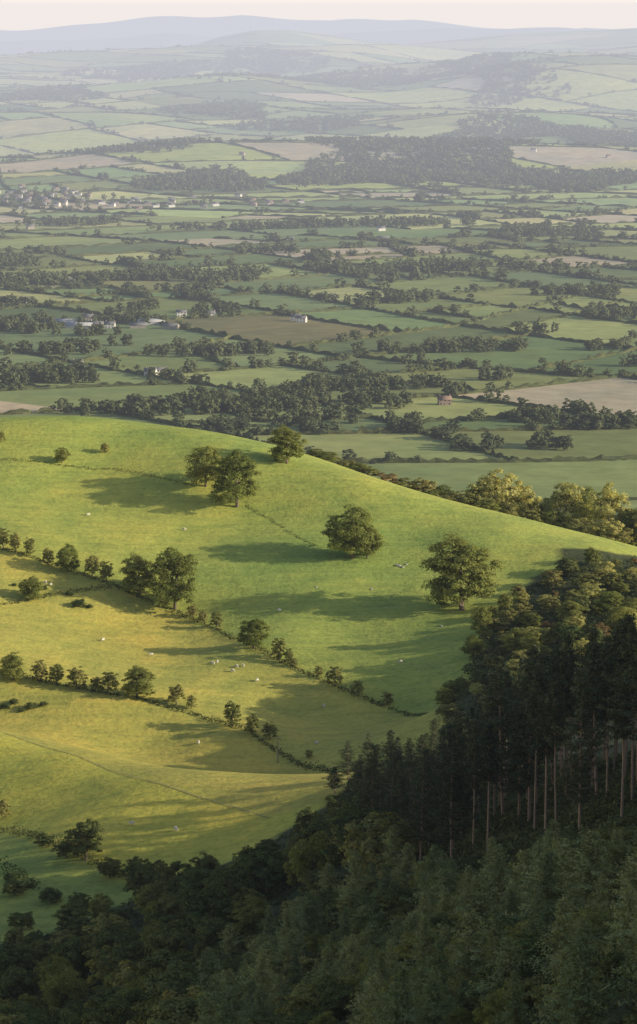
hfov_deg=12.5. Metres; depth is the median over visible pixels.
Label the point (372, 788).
pine tree
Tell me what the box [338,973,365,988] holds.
willow bush
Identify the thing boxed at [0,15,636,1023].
ground
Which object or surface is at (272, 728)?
hawthorn tree
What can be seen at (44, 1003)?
broadleaf tree
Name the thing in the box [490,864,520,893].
willow bush
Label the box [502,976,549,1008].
willow bush
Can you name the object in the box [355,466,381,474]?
hawthorn tree
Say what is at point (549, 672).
pine tree
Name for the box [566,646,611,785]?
pine tree
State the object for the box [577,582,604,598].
ash tree
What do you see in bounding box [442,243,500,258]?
hedge
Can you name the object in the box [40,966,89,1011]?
broadleaf tree
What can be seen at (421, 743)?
pine tree
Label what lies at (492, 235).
hedge
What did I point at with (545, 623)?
rowan bush
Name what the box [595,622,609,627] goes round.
rowan bush
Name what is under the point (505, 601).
oak tree
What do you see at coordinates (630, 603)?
oak tree
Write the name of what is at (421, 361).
hedge
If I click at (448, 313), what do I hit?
hedge
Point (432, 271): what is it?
hedge
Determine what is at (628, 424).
field tree
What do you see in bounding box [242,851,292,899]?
broadleaf tree
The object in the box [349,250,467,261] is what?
hedge
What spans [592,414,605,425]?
field tree
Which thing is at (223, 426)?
field tree
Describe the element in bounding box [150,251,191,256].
hedge
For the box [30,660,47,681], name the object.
hawthorn tree
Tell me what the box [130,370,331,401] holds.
hedge
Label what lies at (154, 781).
path
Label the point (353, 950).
larch tree
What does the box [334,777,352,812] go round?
pine tree
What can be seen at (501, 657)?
ash tree
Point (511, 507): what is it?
hawthorn tree
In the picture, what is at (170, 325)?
farm barn
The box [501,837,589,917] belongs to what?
larch tree
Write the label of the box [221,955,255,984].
broadleaf tree
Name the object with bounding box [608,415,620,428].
field tree
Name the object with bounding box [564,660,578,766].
pine tree
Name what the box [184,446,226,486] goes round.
oak tree
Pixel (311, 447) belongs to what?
field tree
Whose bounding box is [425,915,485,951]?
broadleaf tree
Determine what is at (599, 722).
pine tree
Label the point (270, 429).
field tree
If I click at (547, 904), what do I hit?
larch tree
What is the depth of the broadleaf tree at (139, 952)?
484.24 m
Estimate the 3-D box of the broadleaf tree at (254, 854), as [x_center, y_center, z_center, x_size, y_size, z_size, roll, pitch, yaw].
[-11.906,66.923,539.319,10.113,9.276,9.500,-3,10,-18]
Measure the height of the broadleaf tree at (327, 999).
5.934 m
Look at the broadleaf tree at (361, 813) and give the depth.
489.14 m
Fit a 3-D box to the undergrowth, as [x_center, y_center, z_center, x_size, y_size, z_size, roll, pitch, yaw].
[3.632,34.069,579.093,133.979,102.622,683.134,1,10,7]
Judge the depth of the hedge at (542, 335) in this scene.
2730.31 m
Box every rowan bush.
[370,472,397,481]
[537,621,556,628]
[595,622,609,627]
[598,627,611,636]
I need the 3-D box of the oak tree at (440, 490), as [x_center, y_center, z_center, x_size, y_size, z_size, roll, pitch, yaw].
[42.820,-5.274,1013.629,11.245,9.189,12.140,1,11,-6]
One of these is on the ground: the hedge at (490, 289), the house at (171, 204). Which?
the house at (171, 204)
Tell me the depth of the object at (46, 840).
617.95 m
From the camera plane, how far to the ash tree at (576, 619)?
803.92 m
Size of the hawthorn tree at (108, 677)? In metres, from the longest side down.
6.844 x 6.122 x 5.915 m
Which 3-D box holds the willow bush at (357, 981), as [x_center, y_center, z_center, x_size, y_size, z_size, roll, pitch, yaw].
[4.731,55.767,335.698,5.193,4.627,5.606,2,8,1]
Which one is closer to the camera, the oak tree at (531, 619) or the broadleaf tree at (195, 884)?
the broadleaf tree at (195, 884)
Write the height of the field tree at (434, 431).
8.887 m
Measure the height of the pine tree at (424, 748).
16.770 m
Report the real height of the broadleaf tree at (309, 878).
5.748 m
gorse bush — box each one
[0,703,10,708]
[2,873,17,880]
[9,698,18,703]
[24,702,36,708]
[24,882,33,887]
[39,701,47,706]
[71,599,86,606]
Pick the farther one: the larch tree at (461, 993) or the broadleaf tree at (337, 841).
the broadleaf tree at (337, 841)
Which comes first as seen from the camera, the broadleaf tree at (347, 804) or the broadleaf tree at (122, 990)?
the broadleaf tree at (122, 990)
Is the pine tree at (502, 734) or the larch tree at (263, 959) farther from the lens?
the pine tree at (502, 734)
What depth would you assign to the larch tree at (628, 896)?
270.65 m
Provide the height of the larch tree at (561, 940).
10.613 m
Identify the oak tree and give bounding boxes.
[0,651,24,680]
[17,576,44,598]
[54,447,70,462]
[54,542,79,571]
[118,552,159,595]
[120,665,156,696]
[147,547,198,609]
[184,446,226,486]
[208,450,261,507]
[237,618,270,648]
[266,424,307,463]
[313,451,342,461]
[320,504,388,558]
[346,462,367,471]
[357,527,380,558]
[419,531,505,610]
[424,489,439,496]
[431,484,454,497]
[433,688,456,704]
[441,677,470,696]
[459,635,486,655]
[469,605,493,634]
[475,499,500,511]
[487,605,499,616]
[496,593,512,607]
[501,627,528,650]
[510,671,519,693]
[519,612,543,626]
[521,630,543,651]
[539,646,550,655]
[540,509,567,527]
[557,600,583,620]
[568,485,603,521]
[583,546,602,564]
[591,599,603,613]
[595,591,621,612]
[598,591,623,601]
[605,606,636,630]
[611,582,630,593]
[618,507,636,546]
[619,597,636,611]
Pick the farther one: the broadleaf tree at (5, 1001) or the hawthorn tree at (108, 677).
the hawthorn tree at (108, 677)
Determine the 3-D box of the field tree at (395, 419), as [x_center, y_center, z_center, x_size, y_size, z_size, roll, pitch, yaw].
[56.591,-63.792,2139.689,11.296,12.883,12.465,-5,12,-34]
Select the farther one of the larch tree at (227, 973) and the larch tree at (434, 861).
the larch tree at (434, 861)
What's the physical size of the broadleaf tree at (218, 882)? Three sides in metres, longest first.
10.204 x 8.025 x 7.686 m
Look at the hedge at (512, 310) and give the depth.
3004.48 m
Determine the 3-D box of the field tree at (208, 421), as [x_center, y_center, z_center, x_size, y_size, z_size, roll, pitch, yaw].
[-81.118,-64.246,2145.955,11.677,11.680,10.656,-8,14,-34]
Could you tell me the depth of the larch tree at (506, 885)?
364.59 m
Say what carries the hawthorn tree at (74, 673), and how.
on the ground
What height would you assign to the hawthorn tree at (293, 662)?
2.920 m
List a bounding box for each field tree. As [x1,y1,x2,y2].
[173,420,185,427]
[197,418,206,429]
[202,417,215,425]
[205,414,217,425]
[206,419,225,429]
[215,417,229,424]
[216,413,231,422]
[216,423,231,433]
[220,424,236,434]
[230,420,237,428]
[233,413,251,425]
[240,419,250,430]
[243,432,253,438]
[251,424,263,435]
[265,425,274,434]
[299,420,312,431]
[304,422,314,431]
[304,446,313,454]
[314,420,331,433]
[330,421,342,430]
[342,449,356,459]
[383,451,397,461]
[385,419,393,430]
[388,417,401,429]
[388,421,399,432]
[398,418,411,430]
[405,421,416,432]
[408,415,422,425]
[412,419,425,433]
[412,455,420,461]
[429,428,438,437]
[436,424,457,437]
[446,418,462,428]
[449,439,459,450]
[452,435,463,447]
[453,433,472,440]
[460,438,474,450]
[478,438,492,449]
[481,431,496,444]
[484,436,497,447]
[486,439,494,449]
[493,435,504,447]
[525,438,535,448]
[528,422,540,430]
[529,432,544,448]
[535,430,548,446]
[544,429,555,442]
[548,421,558,428]
[548,436,559,448]
[557,436,569,449]
[558,410,570,423]
[560,435,574,449]
[563,419,572,427]
[569,415,580,427]
[572,414,588,424]
[577,420,587,429]
[579,413,597,428]
[591,413,603,429]
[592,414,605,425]
[602,416,615,428]
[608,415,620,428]
[624,417,635,428]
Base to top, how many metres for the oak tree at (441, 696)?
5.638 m
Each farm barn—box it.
[53,318,77,322]
[65,322,92,328]
[87,321,103,325]
[129,322,146,328]
[136,318,164,324]
[161,323,179,328]
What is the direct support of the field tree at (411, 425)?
on the fields
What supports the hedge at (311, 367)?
on the fields
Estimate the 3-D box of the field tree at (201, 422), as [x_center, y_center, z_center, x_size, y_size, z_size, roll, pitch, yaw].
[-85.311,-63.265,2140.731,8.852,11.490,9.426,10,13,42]
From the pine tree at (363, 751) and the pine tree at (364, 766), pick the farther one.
the pine tree at (363, 751)
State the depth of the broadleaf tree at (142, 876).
567.88 m
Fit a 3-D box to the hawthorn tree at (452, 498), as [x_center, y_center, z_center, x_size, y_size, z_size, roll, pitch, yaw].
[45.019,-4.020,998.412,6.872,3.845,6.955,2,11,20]
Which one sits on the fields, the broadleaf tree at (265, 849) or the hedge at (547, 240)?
the hedge at (547, 240)
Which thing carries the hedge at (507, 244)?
on the fields
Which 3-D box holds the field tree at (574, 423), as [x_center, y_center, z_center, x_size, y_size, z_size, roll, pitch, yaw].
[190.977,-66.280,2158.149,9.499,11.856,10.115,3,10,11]
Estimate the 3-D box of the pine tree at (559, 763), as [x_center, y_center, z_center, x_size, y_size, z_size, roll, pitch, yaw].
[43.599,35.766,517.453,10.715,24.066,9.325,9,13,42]
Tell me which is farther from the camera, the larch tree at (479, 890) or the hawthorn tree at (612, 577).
the hawthorn tree at (612, 577)
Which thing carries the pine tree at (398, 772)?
on the ground
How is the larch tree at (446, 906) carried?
on the ground
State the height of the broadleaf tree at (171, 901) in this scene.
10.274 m
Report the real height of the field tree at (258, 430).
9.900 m
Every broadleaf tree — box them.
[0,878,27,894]
[0,941,38,986]
[0,963,40,1008]
[0,991,10,1005]
[0,1012,27,1023]
[2,925,28,947]
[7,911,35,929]
[8,942,43,977]
[13,992,41,1010]
[23,931,45,945]
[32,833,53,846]
[32,952,63,980]
[34,940,53,962]
[34,993,68,1012]
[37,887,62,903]
[37,955,73,991]
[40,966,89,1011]
[44,929,81,951]
[48,935,94,980]
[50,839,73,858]
[50,899,94,932]
[59,817,105,860]
[67,891,91,908]
[67,917,98,938]
[81,917,143,971]
[82,916,135,947]
[82,944,130,987]
[88,892,114,917]
[91,913,122,925]
[96,857,123,878]
[98,940,152,979]
[102,967,126,993]
[106,909,128,918]
[107,988,157,1023]
[109,959,152,990]
[114,979,154,1012]
[117,976,155,1013]
[120,856,150,880]
[120,864,162,897]
[127,939,147,960]
[131,993,222,1023]
[132,883,159,913]
[136,912,183,945]
[137,919,165,950]
[138,967,198,1010]
[139,985,229,1023]
[140,884,162,923]
[141,919,194,968]
[142,881,177,908]
[142,892,186,922]
[145,859,172,883]
[148,888,191,932]
[154,860,191,893]
[163,985,206,999]
[175,868,221,911]
[175,886,247,945]
[179,866,219,891]
[186,851,221,876]
[192,915,228,956]
[201,866,244,913]
[221,854,277,897]
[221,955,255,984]
[225,894,276,935]
[227,845,274,885]
[227,857,239,867]
[231,886,268,917]
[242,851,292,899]
[244,935,279,956]
[249,843,273,861]
[257,838,283,852]
[272,949,311,976]
[281,843,309,880]
[283,846,313,891]
[286,814,341,865]
[287,830,340,882]
[291,823,304,838]
[293,807,322,823]
[297,869,338,894]
[307,979,359,1021]
[319,806,405,876]
[322,791,343,816]
[329,828,346,866]
[334,784,390,834]
[338,811,427,876]
[341,825,402,865]
[345,913,398,944]
[374,883,417,918]
[396,903,416,916]
[420,911,448,929]
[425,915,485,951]
[454,914,519,965]
[463,959,520,1006]
[469,669,490,683]
[495,932,580,995]
[548,622,575,639]
[552,642,573,650]
[555,557,579,574]
[559,625,583,642]
[562,595,595,613]
[569,939,632,992]
[576,624,605,642]
[596,946,636,990]
[598,843,635,886]
[623,1014,636,1023]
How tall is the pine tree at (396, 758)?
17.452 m
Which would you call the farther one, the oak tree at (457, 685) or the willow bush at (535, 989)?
the oak tree at (457, 685)
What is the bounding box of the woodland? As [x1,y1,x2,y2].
[0,43,636,426]
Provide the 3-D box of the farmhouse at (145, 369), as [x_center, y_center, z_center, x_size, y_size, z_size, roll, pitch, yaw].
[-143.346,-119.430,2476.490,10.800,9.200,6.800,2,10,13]
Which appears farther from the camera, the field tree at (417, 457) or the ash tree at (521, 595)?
the field tree at (417, 457)
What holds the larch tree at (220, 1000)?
on the ground
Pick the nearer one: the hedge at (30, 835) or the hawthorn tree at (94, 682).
the hedge at (30, 835)
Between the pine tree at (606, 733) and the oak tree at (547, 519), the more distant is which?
the oak tree at (547, 519)
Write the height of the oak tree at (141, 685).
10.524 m
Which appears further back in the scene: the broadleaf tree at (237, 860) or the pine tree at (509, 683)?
the broadleaf tree at (237, 860)
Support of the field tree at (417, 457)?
on the fields
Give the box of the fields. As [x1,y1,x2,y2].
[0,28,636,509]
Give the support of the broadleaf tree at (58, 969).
on the ground
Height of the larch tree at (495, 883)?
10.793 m
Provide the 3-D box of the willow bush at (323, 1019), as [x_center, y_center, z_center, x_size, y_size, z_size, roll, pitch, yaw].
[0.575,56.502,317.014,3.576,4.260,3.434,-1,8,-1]
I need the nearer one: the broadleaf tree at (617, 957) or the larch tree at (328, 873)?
the broadleaf tree at (617, 957)
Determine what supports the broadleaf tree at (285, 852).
on the ground
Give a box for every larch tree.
[185,947,223,992]
[189,975,235,1023]
[191,991,237,1023]
[191,999,204,1023]
[193,990,247,1023]
[204,1000,252,1023]
[211,968,245,1005]
[213,923,244,961]
[222,950,276,1009]
[232,952,283,1014]
[237,978,271,1021]
[248,941,288,981]
[266,908,299,953]
[270,916,284,939]
[274,896,318,935]
[275,919,304,947]
[276,948,306,993]
[277,893,333,951]
[291,976,311,1009]
[298,900,319,932]
[305,862,344,894]
[307,946,342,984]
[326,877,365,925]
[331,935,358,976]
[332,849,374,896]
[334,933,365,976]
[336,919,390,973]
[344,976,398,1023]
[347,905,377,931]
[348,947,393,1013]
[348,1008,361,1022]
[356,945,384,1010]
[356,989,395,1023]
[357,972,386,1017]
[363,962,431,1023]
[378,824,402,868]
[389,842,418,889]
[399,843,458,911]
[401,977,461,1023]
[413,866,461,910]
[421,851,455,905]
[428,873,504,937]
[432,886,457,919]
[443,911,501,1009]
[446,979,477,1021]
[447,865,486,915]
[459,843,518,914]
[462,935,540,1014]
[474,836,507,878]
[482,889,527,929]
[485,872,516,910]
[490,969,537,1023]
[491,849,546,922]
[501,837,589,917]
[505,848,574,935]
[512,842,549,902]
[522,895,599,994]
[526,947,598,1023]
[527,829,566,881]
[531,819,563,862]
[533,899,558,940]
[537,983,564,1021]
[540,933,626,1023]
[549,887,587,938]
[551,829,625,914]
[569,917,604,963]
[591,936,636,999]
[592,941,619,987]
[598,909,636,1014]
[602,888,636,966]
[603,853,636,923]
[605,899,636,951]
[610,838,636,896]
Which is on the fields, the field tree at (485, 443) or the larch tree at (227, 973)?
the field tree at (485, 443)
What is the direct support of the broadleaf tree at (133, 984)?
on the ground
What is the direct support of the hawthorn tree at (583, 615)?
on the ground
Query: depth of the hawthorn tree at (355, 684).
804.70 m
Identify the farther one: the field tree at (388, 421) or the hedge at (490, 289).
the hedge at (490, 289)
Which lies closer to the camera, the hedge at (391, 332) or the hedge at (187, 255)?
the hedge at (391, 332)
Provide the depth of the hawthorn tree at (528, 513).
992.94 m
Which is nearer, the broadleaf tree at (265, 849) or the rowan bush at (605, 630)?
the broadleaf tree at (265, 849)
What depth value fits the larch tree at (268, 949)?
396.64 m
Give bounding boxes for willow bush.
[234,938,247,951]
[236,961,261,978]
[238,1016,273,1023]
[242,935,260,951]
[273,983,321,1020]
[273,1002,298,1018]
[278,899,297,920]
[283,955,319,980]
[307,1011,338,1023]
[320,941,343,963]
[334,892,359,918]
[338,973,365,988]
[341,974,365,1006]
[377,868,407,887]
[386,944,415,963]
[440,910,486,925]
[471,988,511,1023]
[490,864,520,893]
[499,920,542,945]
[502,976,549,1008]
[531,984,562,1010]
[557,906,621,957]
[606,872,630,898]
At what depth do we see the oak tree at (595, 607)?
836.73 m
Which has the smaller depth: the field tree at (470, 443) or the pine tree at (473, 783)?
the pine tree at (473, 783)
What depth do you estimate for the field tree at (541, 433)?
2064.14 m
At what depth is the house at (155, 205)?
4756.97 m
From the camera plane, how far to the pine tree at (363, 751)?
612.25 m
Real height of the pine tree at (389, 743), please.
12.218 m
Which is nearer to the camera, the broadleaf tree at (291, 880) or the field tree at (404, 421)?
the broadleaf tree at (291, 880)
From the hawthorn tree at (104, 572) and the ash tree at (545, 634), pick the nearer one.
the ash tree at (545, 634)
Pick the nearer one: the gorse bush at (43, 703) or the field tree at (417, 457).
the gorse bush at (43, 703)
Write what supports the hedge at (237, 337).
on the fields
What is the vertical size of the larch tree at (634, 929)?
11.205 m
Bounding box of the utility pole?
[274,736,280,762]
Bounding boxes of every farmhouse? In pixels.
[82,313,93,320]
[104,320,115,327]
[143,366,156,375]
[149,366,165,374]
[176,308,186,316]
[206,309,215,315]
[290,313,300,320]
[296,314,307,322]
[437,394,451,404]
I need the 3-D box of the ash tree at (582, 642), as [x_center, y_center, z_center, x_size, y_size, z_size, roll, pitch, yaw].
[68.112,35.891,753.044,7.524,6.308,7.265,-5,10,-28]
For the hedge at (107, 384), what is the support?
on the fields
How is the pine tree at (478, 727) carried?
on the ground
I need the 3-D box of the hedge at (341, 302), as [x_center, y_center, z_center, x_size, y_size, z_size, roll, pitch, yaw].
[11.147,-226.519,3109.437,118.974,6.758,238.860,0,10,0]
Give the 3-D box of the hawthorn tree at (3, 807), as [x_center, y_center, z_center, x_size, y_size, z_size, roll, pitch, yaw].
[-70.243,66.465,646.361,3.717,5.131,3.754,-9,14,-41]
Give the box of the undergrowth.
[3,554,636,1023]
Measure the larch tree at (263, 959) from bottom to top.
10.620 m
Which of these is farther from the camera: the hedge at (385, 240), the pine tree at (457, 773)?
the hedge at (385, 240)
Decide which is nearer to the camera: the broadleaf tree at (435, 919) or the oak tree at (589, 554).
the broadleaf tree at (435, 919)
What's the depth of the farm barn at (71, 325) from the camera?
2846.42 m
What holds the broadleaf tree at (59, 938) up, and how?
on the ground
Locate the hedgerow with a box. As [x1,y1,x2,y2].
[0,41,636,501]
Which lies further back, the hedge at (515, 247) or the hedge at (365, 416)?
the hedge at (515, 247)
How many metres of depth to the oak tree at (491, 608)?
853.89 m
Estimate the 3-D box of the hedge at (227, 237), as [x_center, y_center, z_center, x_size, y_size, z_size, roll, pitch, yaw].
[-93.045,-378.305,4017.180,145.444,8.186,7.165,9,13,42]
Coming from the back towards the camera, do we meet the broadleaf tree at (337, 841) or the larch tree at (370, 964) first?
the broadleaf tree at (337, 841)
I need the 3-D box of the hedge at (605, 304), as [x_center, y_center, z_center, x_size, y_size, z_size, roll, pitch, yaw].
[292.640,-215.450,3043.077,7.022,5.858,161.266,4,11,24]
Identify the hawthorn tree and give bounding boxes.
[0,431,5,440]
[0,528,9,546]
[0,799,10,818]
[8,532,20,548]
[23,537,35,554]
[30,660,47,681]
[42,547,54,564]
[48,664,63,684]
[67,666,87,689]
[84,555,99,575]
[89,677,98,690]
[96,671,119,692]
[97,561,114,581]
[101,443,109,452]
[166,684,185,704]
[186,604,197,616]
[186,695,197,706]
[197,611,207,621]
[210,612,223,627]
[223,700,241,726]
[244,713,259,731]
[260,721,278,739]
[271,637,285,659]
[282,648,294,663]
[290,658,297,665]
[304,750,312,757]
[308,448,324,457]
[312,666,323,675]
[325,666,343,685]
[337,460,354,466]
[350,680,364,693]
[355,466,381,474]
[380,692,392,704]
[388,477,414,488]
[409,478,436,492]
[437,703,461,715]
[442,495,458,500]
[446,490,465,503]
[459,491,483,506]
[490,617,510,630]
[494,631,508,643]
[497,503,518,515]
[499,607,517,621]
[510,584,526,595]
[510,649,529,661]
[513,607,538,622]
[514,601,532,613]
[518,507,542,522]
[526,497,557,521]
[539,570,565,586]
[541,595,561,611]
[561,622,580,629]
[563,521,584,532]
[563,589,585,600]
[569,573,601,585]
[571,614,588,623]
[600,571,624,589]
[608,604,619,612]
[609,528,636,544]
[612,559,621,566]
[613,508,635,544]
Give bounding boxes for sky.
[0,0,636,30]
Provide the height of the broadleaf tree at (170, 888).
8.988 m
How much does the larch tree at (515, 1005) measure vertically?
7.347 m
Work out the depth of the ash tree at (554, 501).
1000.73 m
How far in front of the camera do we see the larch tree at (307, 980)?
345.43 m
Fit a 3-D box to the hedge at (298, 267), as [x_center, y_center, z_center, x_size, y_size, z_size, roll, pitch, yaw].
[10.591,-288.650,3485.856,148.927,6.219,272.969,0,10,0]
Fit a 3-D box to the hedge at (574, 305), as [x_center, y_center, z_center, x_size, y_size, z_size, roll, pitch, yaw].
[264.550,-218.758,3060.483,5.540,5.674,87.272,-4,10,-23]
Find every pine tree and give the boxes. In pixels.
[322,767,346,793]
[332,741,362,778]
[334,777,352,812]
[336,766,358,803]
[343,758,366,801]
[345,768,371,799]
[347,732,376,773]
[349,743,391,821]
[351,754,365,782]
[363,743,389,794]
[369,746,412,820]
[375,760,419,843]
[380,730,401,771]
[380,749,416,813]
[382,750,412,797]
[384,737,408,768]
[390,748,421,809]
[393,755,454,860]
[397,750,450,847]
[401,737,418,759]
[404,744,417,769]
[407,745,432,778]
[411,733,438,784]
[413,734,437,774]
[419,736,440,773]
[422,718,445,750]
[423,723,481,848]
[423,746,482,858]
[428,730,448,797]
[429,723,486,836]
[432,709,487,827]
[436,718,454,764]
[454,656,550,816]
[456,725,485,848]
[459,707,478,800]
[461,711,476,793]
[465,709,484,811]
[466,721,507,849]
[471,680,513,814]
[474,646,571,820]
[474,686,490,711]
[479,694,517,804]
[481,659,520,778]
[486,671,520,798]
[495,705,547,818]
[506,675,534,798]
[512,644,541,761]
[512,657,526,766]
[515,662,561,829]
[516,653,560,803]
[528,690,572,831]
[533,680,577,831]
[543,664,613,829]
[544,644,570,793]
[546,653,568,764]
[547,654,577,796]
[548,648,581,770]
[556,649,575,775]
[562,633,583,777]
[563,655,612,774]
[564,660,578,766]
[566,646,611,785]
[567,640,619,794]
[573,624,599,761]
[587,657,622,795]
[595,673,636,817]
[599,613,636,776]
[600,621,636,799]
[601,618,630,743]
[601,633,621,757]
[602,638,612,761]
[605,637,613,758]
[605,656,622,770]
[623,633,636,725]
[629,661,636,783]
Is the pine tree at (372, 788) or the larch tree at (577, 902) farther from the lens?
the pine tree at (372, 788)
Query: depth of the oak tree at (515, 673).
733.93 m
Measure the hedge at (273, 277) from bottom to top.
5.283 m
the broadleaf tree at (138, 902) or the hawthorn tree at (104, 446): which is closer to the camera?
the broadleaf tree at (138, 902)
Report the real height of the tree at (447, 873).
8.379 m
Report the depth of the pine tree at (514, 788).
452.16 m
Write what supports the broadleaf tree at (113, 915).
on the ground
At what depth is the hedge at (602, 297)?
3146.55 m
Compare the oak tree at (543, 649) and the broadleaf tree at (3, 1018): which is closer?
the broadleaf tree at (3, 1018)
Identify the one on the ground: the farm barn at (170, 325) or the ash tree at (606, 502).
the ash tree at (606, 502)
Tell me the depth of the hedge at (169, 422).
2194.06 m
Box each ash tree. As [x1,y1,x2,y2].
[465,479,503,504]
[468,683,484,694]
[478,467,533,512]
[492,656,504,666]
[496,658,521,673]
[511,483,542,514]
[516,591,528,600]
[519,626,555,647]
[535,594,551,604]
[540,481,591,528]
[563,614,585,627]
[568,517,594,534]
[569,638,588,657]
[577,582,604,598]
[578,482,632,539]
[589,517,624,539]
[591,561,616,577]
[611,607,636,620]
[624,567,636,576]
[627,573,636,586]
[630,514,636,541]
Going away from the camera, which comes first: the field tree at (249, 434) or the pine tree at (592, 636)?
the pine tree at (592, 636)
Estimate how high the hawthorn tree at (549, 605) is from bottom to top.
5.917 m
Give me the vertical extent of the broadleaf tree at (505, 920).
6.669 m
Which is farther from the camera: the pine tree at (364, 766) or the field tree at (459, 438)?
the field tree at (459, 438)
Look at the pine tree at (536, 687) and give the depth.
432.54 m
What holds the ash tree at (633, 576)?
on the ground
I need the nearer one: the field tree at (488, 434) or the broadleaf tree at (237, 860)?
the broadleaf tree at (237, 860)
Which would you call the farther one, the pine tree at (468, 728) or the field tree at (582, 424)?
the field tree at (582, 424)
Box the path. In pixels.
[1,731,268,817]
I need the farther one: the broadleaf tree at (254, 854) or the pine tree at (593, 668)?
the broadleaf tree at (254, 854)
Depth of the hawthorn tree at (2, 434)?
994.87 m
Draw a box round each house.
[22,198,29,202]
[26,224,34,228]
[53,201,60,205]
[98,199,105,203]
[108,202,115,206]
[135,206,142,210]
[152,203,159,207]
[167,202,174,206]
[249,201,256,205]
[377,225,385,230]
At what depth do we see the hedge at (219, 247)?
3904.00 m
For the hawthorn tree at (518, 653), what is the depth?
763.73 m
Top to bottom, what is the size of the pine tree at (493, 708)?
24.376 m
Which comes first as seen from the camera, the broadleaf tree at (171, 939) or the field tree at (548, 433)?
the broadleaf tree at (171, 939)
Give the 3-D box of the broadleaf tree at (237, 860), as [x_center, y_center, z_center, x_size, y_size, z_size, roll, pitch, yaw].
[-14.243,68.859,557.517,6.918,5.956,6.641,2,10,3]
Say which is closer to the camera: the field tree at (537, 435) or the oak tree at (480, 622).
the oak tree at (480, 622)
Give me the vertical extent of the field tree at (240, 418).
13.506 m
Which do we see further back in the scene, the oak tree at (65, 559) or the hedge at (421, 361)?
the hedge at (421, 361)
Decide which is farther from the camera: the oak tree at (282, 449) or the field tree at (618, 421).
the field tree at (618, 421)
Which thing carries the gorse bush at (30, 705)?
on the ground
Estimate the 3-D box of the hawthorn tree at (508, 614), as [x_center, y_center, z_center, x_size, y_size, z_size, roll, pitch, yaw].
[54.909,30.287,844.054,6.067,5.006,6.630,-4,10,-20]
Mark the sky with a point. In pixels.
(15, 15)
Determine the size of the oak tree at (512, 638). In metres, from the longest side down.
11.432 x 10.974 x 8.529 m
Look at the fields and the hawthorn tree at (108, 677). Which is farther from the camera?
the fields
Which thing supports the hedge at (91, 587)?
on the ground
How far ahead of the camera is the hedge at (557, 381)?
2410.38 m
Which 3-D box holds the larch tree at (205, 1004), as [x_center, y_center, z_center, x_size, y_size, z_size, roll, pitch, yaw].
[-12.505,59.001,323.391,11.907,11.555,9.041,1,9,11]
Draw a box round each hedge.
[0,234,68,239]
[0,241,160,250]
[0,287,102,300]
[0,318,135,330]
[0,346,130,372]
[0,379,194,390]
[0,403,153,414]
[0,547,426,715]
[0,672,350,772]
[0,822,148,882]
[0,856,40,889]
[1,583,111,605]
[4,457,191,485]
[21,284,110,289]
[32,254,67,257]
[37,247,104,262]
[38,303,184,328]
[42,296,181,304]
[46,251,256,268]
[69,233,168,242]
[72,246,215,256]
[77,285,224,296]
[82,279,122,289]
[83,335,232,361]
[97,407,207,428]
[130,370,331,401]
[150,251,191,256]
[159,260,325,268]
[166,305,361,319]
[168,241,248,251]
[170,413,371,423]
[171,354,358,372]
[179,346,240,366]
[182,393,457,407]
[185,327,341,355]
[186,276,243,291]
[189,295,276,310]
[211,283,370,296]
[213,236,285,241]
[215,237,351,246]
[220,272,331,282]
[225,408,251,417]
[233,425,416,435]
[234,430,264,442]
[245,506,311,544]
[256,242,449,250]
[256,252,343,262]
[263,377,358,390]
[268,263,383,280]
[276,290,384,311]
[279,310,401,332]
[281,362,481,389]
[292,321,463,346]
[297,233,422,244]
[318,399,408,428]
[320,252,401,257]
[332,457,458,462]
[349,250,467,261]
[349,295,442,304]
[352,263,461,274]
[352,283,524,307]
[359,354,602,376]
[360,333,528,355]
[369,269,408,274]
[370,269,500,284]
[375,232,500,239]
[375,364,473,373]
[382,272,411,278]
[384,310,540,336]
[402,301,490,312]
[417,430,518,459]
[421,410,580,421]
[423,423,631,431]
[428,308,480,318]
[434,284,527,295]
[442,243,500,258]
[443,393,611,415]
[456,236,629,244]
[456,253,575,263]
[459,372,636,394]
[461,293,579,323]
[470,272,547,289]
[475,246,524,248]
[485,234,513,238]
[488,241,556,252]
[501,312,572,327]
[509,263,636,272]
[529,306,636,323]
[533,243,636,248]
[533,269,636,284]
[534,346,636,368]
[540,333,632,348]
[543,239,578,244]
[549,300,586,308]
[564,253,636,262]
[568,234,636,239]
[568,289,634,302]
[572,300,623,312]
[575,237,635,243]
[606,303,625,307]
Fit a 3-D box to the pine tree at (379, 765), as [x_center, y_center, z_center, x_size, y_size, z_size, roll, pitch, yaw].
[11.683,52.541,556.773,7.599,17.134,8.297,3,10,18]
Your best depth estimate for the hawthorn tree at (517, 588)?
874.96 m
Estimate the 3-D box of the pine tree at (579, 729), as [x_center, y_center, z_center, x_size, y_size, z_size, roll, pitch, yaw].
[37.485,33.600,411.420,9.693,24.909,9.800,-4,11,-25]
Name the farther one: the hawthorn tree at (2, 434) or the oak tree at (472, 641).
the hawthorn tree at (2, 434)
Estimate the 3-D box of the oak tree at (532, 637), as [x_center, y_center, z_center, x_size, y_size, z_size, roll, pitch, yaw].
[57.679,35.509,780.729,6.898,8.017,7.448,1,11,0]
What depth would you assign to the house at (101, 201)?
4820.28 m

